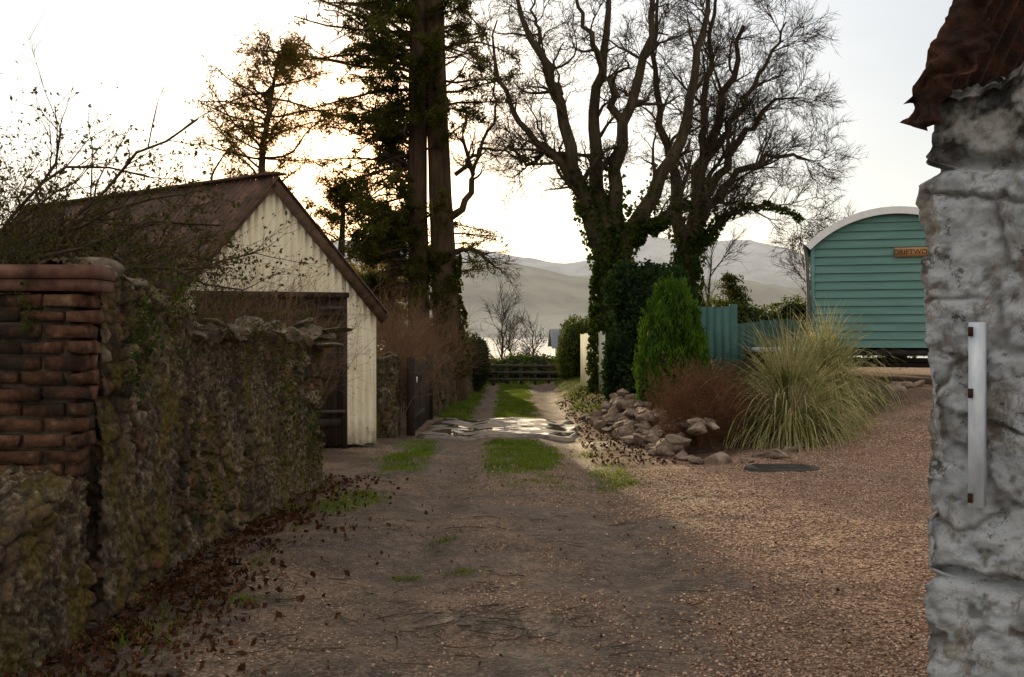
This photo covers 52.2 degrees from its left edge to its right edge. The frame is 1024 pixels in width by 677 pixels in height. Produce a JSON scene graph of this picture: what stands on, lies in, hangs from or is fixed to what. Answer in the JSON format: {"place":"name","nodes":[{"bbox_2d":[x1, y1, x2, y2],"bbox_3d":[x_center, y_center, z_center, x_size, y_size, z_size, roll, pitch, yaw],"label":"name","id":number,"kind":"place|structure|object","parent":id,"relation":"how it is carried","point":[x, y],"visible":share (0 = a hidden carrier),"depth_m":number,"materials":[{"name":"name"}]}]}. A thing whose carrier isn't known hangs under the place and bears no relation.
{"place":"outdoors","nodes":[
{"label":"outdoors","id":0,"kind":"place"},
{"bbox_2d":[11,375,644,676],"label":"grass","id":1,"kind":"structure","parent":0,"point":[468,403],"depth_m":13.22,"materials":[{"name":"green plant"}]},
{"bbox_2d":[0,0,952,262],"label":"sky","id":2,"kind":"structure","parent":0,"point":[884,44],"materials":[{"name":"white"}]},
{"bbox_2d":[19,367,935,676],"bbox_3d":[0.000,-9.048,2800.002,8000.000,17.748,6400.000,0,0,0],"label":"ground","id":3,"kind":"structure","parent":0,"point":[337,551],"depth_m":7.14,"materials":[{"name":"brown gravel"}]},
{"bbox_2d":[0,462,99,676],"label":"broken end","id":4,"kind":"object","parent":3,"relation":"on","point":[48,580],"visible":0.94,"depth_m":5.18,"materials":[{"name":"stone"}]},
{"bbox_2d":[0,264,114,547],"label":"brick pier","id":5,"kind":"structure","parent":4,"relation":"on","point":[48,369],"depth_m":5.52,"materials":[{"name":"brick"}]},
{"bbox_2d":[0,6,332,371],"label":"berry tree","id":6,"kind":"object","parent":3,"relation":"on","point":[100,213],"visible":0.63,"depth_m":7.68,"materials":[{"name":"brown plant"}]},
{"bbox_2d":[14,254,327,549],"bbox_3d":[-2.127,0.698,8.412,0.417,2.661,6.215,0,0,4],"label":"ivy","id":7,"kind":"object","parent":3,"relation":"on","point":[135,354],"visible":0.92,"depth_m":6.92,"materials":[{"name":"green plant"}]},
{"bbox_2d":[0,44,345,441],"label":"dark shrub","id":8,"kind":"object","parent":3,"relation":"on","point":[4,260],"visible":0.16,"depth_m":8.08,"materials":[{"name":"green plant"}]},
{"bbox_2d":[30,256,324,624],"bbox_3d":[-2.410,0.604,8.372,0.665,2.180,5.340,0,0,3],"label":"masonry","id":9,"kind":"object","parent":3,"relation":"on","point":[141,525],"visible":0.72,"depth_m":7.14,"materials":[{"name":"stone"}]},
{"bbox_2d":[79,257,352,347],"bbox_3d":[-2.372,-0.188,8.515,0.836,0.614,5.278,0,0,6],"label":"coping","id":10,"kind":"object","parent":9,"relation":"on","point":[318,331],"visible":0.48,"depth_m":8.68,"materials":[{"name":"stone"}]},
{"bbox_2d":[5,171,389,448],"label":"corrugated shed","id":11,"kind":"structure","parent":3,"relation":"on","point":[343,423],"depth_m":14.29,"materials":[{"name":"metal"}]},
{"bbox_2d":[191,290,348,448],"bbox_3d":[-3.222,0.443,14.058,2.100,2.145,0.120,0,0,-20],"label":"double door","id":12,"kind":"structure","parent":11,"relation":"in","point":[335,428],"depth_m":14.34,"materials":[{"name":"brown wood"}]},
{"bbox_2d":[182,132,257,181],"bbox_3d":[-6.619,-1.553,23.058,2.948,6.005,2.888,0,0,-21],"label":"pine tree","id":13,"kind":"object","parent":3,"relation":"on","point":[225,165],"visible":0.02,"depth_m":22.65,"materials":[{"name":"green plant"}]},
{"bbox_2d":[184,22,357,199],"bbox_3d":[-5.101,-2.670,21.830,3.746,8.251,3.516,0,0,0],"label":"pine tree","id":14,"kind":"object","parent":3,"relation":"on","point":[288,54],"visible":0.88,"depth_m":21.66,"materials":[{"name":"green plant"}]},
{"bbox_2d":[115,186,432,428],"bbox_3d":[-3.508,-0.366,12.052,5.218,3.039,5.190,0,0,0],"label":"bramble thicket","id":15,"kind":"object","parent":3,"relation":"on","point":[268,310],"visible":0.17,"depth_m":11.83,"materials":[{"name":"brown plant"}]},
{"bbox_2d":[299,164,393,303],"bbox_3d":[-4.095,-1.388,24.984,3.147,5.656,2.925,0,0,-27],"label":"pine tree","id":16,"kind":"object","parent":3,"relation":"on","point":[336,203],"visible":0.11,"depth_m":24.66,"materials":[{"name":"green plant"}]},
{"bbox_2d":[347,259,407,348],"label":"background trees","id":17,"kind":"object","parent":3,"relation":"on","point":[354,265],"depth_m":31.00,"materials":[{"name":"plant"}]},
{"bbox_2d":[272,0,484,336],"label":"tall fir tree","id":18,"kind":"object","parent":3,"relation":"on","point":[394,123],"visible":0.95,"depth_m":23.28,"materials":[{"name":"green plant"}]},
{"bbox_2d":[376,351,401,437],"bbox_3d":[-2.037,0.916,15.927,0.681,1.452,0.521,0,0,0],"label":"masonry","id":19,"kind":"object","parent":3,"relation":"on","point":[388,418],"visible":0.48,"depth_m":15.74,"materials":[{"name":"grey stone"}]},
{"bbox_2d":[352,193,431,350],"bbox_3d":[-3.015,-1.123,26.838,3.619,5.112,2.950,0,0,0],"label":"pine tree","id":20,"kind":"object","parent":3,"relation":"on","point":[392,279],"visible":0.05,"depth_m":26.43,"materials":[{"name":"green plant"}]},
{"bbox_2d":[407,354,432,435],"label":"wooden gate","id":21,"kind":"structure","parent":3,"relation":"on","point":[417,417],"depth_m":16.93,"materials":[{"name":"brown wood"}]},
{"bbox_2d":[366,274,503,416],"bbox_3d":[-2.190,0.008,21.722,4.375,2.660,13.101,0,0,0],"label":"bare twig hedge","id":22,"kind":"object","parent":3,"relation":"on","point":[407,344],"visible":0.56,"depth_m":18.14,"materials":[{"name":"brown plant"}]},
{"bbox_2d":[342,0,540,401],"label":"tall fir tree","id":23,"kind":"object","parent":3,"relation":"on","point":[447,269],"visible":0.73,"depth_m":23.74,"materials":[{"name":"green plant"}]},
{"bbox_2d":[406,355,483,418],"bbox_3d":[-1.375,0.937,25.369,0.578,1.283,12.417,0,0,3],"label":"masonry","id":24,"kind":"object","parent":3,"relation":"on","point":[443,400],"visible":0.28,"depth_m":21.54,"materials":[{"name":"grey stone"}]},
{"bbox_2d":[1,386,925,676],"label":"fallen leaves","id":25,"kind":"object","parent":3,"relation":"on","point":[159,588],"depth_m":6.23,"materials":[{"name":"brown plant"}]},
{"bbox_2d":[464,332,489,390],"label":"ivy bush","id":26,"kind":"object","parent":3,"relation":"on","point":[479,376],"visible":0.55,"depth_m":27.66,"materials":[{"name":"green plant"}]},
{"bbox_2d":[416,417,579,440],"bbox_3d":[-0.163,1.525,17.307,2.683,0.193,3.362,0,0,0],"label":"concrete crossing","id":27,"kind":"object","parent":3,"relation":"on","point":[470,430],"visible":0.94,"depth_m":16.87,"materials":[{"name":"concrete"}]},
{"bbox_2d":[478,274,532,359],"bbox_3d":[-0.204,-0.431,36.071,2.421,3.607,2.135,0,0,-30],"label":"bare tree","id":28,"kind":"object","parent":3,"relation":"on","point":[502,316],"visible":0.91,"depth_m":35.99,"materials":[{"name":"brown plant"}]},
{"bbox_2d":[491,306,528,354],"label":"bare tree","id":29,"kind":"object","parent":3,"relation":"on","point":[510,349],"visible":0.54,"depth_m":39.96,"materials":[{"name":"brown plant"}]},
{"bbox_2d":[487,363,560,385],"bbox_3d":[0.550,1.087,31.600,4.100,0.680,0.120,0,0,0],"label":"post and rail fence","id":30,"kind":"object","parent":3,"relation":"on","point":[521,372],"visible":0.36,"depth_m":31.54,"materials":[{"name":"brown wood"}]},
{"bbox_2d":[487,351,579,382],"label":"field hedge","id":31,"kind":"object","parent":3,"relation":"on","point":[518,358],"visible":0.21,"depth_m":32.84,"materials":[{"name":"green plant"}]},
{"bbox_2d":[513,306,554,356],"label":"bare tree","id":32,"kind":"object","parent":3,"relation":"on","point":[533,348],"visible":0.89,"depth_m":38.01,"materials":[{"name":"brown plant"}]},
{"bbox_2d":[547,329,564,357],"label":"white cottage","id":33,"kind":"structure","parent":3,"relation":"on","point":[554,334],"depth_m":63.08,"materials":[{"name":"stone"}]},
{"bbox_2d":[555,314,597,379],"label":"garden hedge","id":34,"kind":"object","parent":3,"relation":"on","point":[567,363],"visible":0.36,"depth_m":28.39,"materials":[{"name":"green plant"}]},
{"bbox_2d":[580,331,604,391],"bbox_3d":[1.795,0.507,22.956,0.110,1.337,4.505,0,0,-2],"label":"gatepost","id":35,"kind":"object","parent":3,"relation":"on","point":[584,377],"visible":0.45,"depth_m":24.02,"materials":[{"name":"white wood"}]},
{"bbox_2d":[447,0,742,393],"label":"bare deciduous tree","id":36,"kind":"object","parent":3,"relation":"on","point":[612,235],"visible":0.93,"depth_m":21.73,"materials":[{"name":"brown plant"}]},
{"bbox_2d":[597,256,696,401],"bbox_3d":[2.557,0.036,19.612,1.932,3.181,1.516,0,0,0],"label":"ivy bush","id":37,"kind":"object","parent":3,"relation":"on","point":[627,289],"visible":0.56,"depth_m":19.38,"materials":[{"name":"green plant"}]},
{"bbox_2d":[631,272,711,410],"bbox_3d":[2.608,0.217,17.029,1.312,2.629,1.169,0,0,0],"label":"cypress shrub","id":38,"kind":"object","parent":3,"relation":"on","point":[672,326],"visible":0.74,"depth_m":16.71,"materials":[{"name":"green plant"}]},
{"bbox_2d":[616,352,794,449],"bbox_3d":[2.569,0.788,14.258,2.338,1.335,2.523,0,0,0],"label":"rust shrub","id":39,"kind":"object","parent":3,"relation":"on","point":[701,400],"visible":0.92,"depth_m":13.90,"materials":[{"name":"brown plant"}]},
{"bbox_2d":[666,222,754,305],"bbox_3d":[5.069,-1.618,27.106,1.993,4.278,2.461,0,0,-19],"label":"bare tree","id":40,"kind":"object","parent":3,"relation":"on","point":[734,240],"visible":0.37,"depth_m":26.89,"materials":[{"name":"brown plant"}]},
{"bbox_2d":[708,348,727,374],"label":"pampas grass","id":41,"kind":"object","parent":3,"relation":"on","point":[716,365],"depth_m":17.95,"materials":[{"name":"plant"}]},
{"bbox_2d":[698,304,737,377],"bbox_3d":[3.980,0.249,20.247,0.767,1.831,0.110,0,0,0],"label":"teal board fence","id":42,"kind":"object","parent":3,"relation":"on","point":[718,322],"visible":0.48,"depth_m":20.19,"materials":[{"name":"teal wood"}]},
{"bbox_2d":[707,270,759,312],"bbox_3d":[5.246,-0.410,25.008,1.808,2.482,1.504,0,0,-23],"label":"conifer","id":43,"kind":"object","parent":3,"relation":"on","point":[732,287],"visible":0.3,"depth_m":24.89,"materials":[{"name":"green plant"}]},
{"bbox_2d":[604,0,867,315],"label":"bare deciduous tree","id":44,"kind":"object","parent":3,"relation":"on","point":[690,249],"visible":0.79,"depth_m":23.68,"materials":[{"name":"brown plant"}]},
{"bbox_2d":[577,380,924,464],"bbox_3d":[4.256,1.162,16.123,6.194,0.851,7.241,0,0,0],"label":"rock border","id":45,"kind":"object","parent":3,"relation":"on","point":[621,424],"visible":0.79,"depth_m":14.55,"materials":[{"name":"grey stone"}]},
{"bbox_2d":[633,379,906,454],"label":"flower bed soil","id":46,"kind":"structure","parent":3,"relation":"on","point":[717,448],"depth_m":15.20,"materials":[{"name":"brown soil"}]},
{"bbox_2d":[658,351,774,421],"bbox_3d":[3.261,0.705,16.270,2.559,0.981,4.271,0,0,28],"label":"shrub","id":47,"kind":"object","parent":46,"relation":"on","point":[743,375],"visible":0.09,"depth_m":16.65,"materials":[{"name":"brown plant"}]},
{"bbox_2d":[742,348,783,382],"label":"log store","id":48,"kind":"structure","parent":46,"relation":"on","point":[747,349],"depth_m":19.29,"materials":[{"name":"brown wood"}]},
{"bbox_2d":[737,319,806,373],"bbox_3d":[5.550,0.282,22.447,1.907,1.408,0.110,0,0,0],"label":"teal board fence","id":49,"kind":"object","parent":3,"relation":"on","point":[741,328],"visible":0.21,"depth_m":22.39,"materials":[{"name":"teal wood"}]},
{"bbox_2d":[743,347,809,381],"bbox_3d":[4.850,0.576,18.579,1.300,0.835,0.800,0,0,0],"label":"garden table","id":50,"kind":"object","parent":3,"relation":"on","point":[753,350],"visible":0.14,"depth_m":18.35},
{"bbox_2d":[744,463,819,471],"bbox_3d":[3.100,1.498,12.010,0.880,0.070,0.640,0,0,0],"label":"drain cover","id":51,"kind":"object","parent":3,"relation":"on","point":[775,467],"visible":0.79,"depth_m":11.90,"materials":[{"name":"metal"}]},
{"bbox_2d":[703,306,906,452],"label":"pampas grass","id":52,"kind":"object","parent":3,"relation":"on","point":[798,419],"depth_m":14.03,"materials":[{"name":"plant"}]},
{"bbox_2d":[768,207,841,301],"bbox_3d":[8.160,-1.575,28.096,2.516,4.174,2.786,0,0,0],"label":"bare tree","id":53,"kind":"object","parent":3,"relation":"on","point":[791,265],"visible":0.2,"depth_m":28.23,"materials":[{"name":"brown plant"}]},
{"bbox_2d":[703,293,923,369],"bbox_3d":[6.928,-0.145,24.498,5.602,1.969,1.385,0,0,0],"label":"garden hedge","id":54,"kind":"object","parent":3,"relation":"on","point":[751,314],"visible":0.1,"depth_m":24.30,"materials":[{"name":"green plant"}]},
{"bbox_2d":[742,296,914,418],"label":"pampas grass","id":55,"kind":"object","parent":3,"relation":"on","point":[849,365],"depth_m":15.77,"materials":[{"name":"plant"}]},
{"bbox_2d":[803,206,929,367],"bbox_3d":[7.784,-0.804,21.741,3.236,3.284,5.260,0,0,17],"label":"shepherd hut","id":56,"kind":"object","parent":3,"relation":"on","point":[866,262],"visible":0.47,"depth_m":19.46,"materials":[{"name":"teal paint"}]},
{"bbox_2d":[842,192,891,214],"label":"bare tree","id":57,"kind":"object","parent":3,"relation":"on","point":[851,206],"visible":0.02,"depth_m":30.92,"materials":[{"name":"brown plant"}]},
{"bbox_2d":[900,0,1023,676],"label":"whitewashed stone outbuilding","id":58,"kind":"structure","parent":3,"relation":"on","point":[966,99],"depth_m":3.44,"materials":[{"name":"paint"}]},
{"bbox_2d":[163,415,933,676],"bbox_3d":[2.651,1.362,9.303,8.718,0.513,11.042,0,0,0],"label":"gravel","id":59,"kind":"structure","parent":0,"point":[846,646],"depth_m":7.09,"materials":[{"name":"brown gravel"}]},
{"bbox_2d":[333,235,810,287],"bbox_3d":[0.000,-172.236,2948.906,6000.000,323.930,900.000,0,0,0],"label":"hills","id":60,"kind":"structure","parent":0,"point":[756,263],"depth_m":3142.68,"materials":[{"name":"grey"}]},
{"bbox_2d":[344,257,810,336],"bbox_3d":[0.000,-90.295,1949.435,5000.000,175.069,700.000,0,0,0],"label":"hills","id":61,"kind":"structure","parent":0,"point":[552,300],"depth_m":1963.31,"materials":[{"name":"grey"}]},
{"bbox_2d":[381,337,927,360],"bbox_3d":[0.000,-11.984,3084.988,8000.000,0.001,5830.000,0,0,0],"label":"loch water","id":62,"kind":"structure","parent":0,"point":[545,349],"depth_m":573.62,"materials":[{"name":"white liquid"}]},
{"bbox_2d":[486,356,874,384],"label":"field grass","id":63,"kind":"structure","parent":0,"point":[532,382],"depth_m":32.41,"materials":[{"name":"green plant"}]}
]}

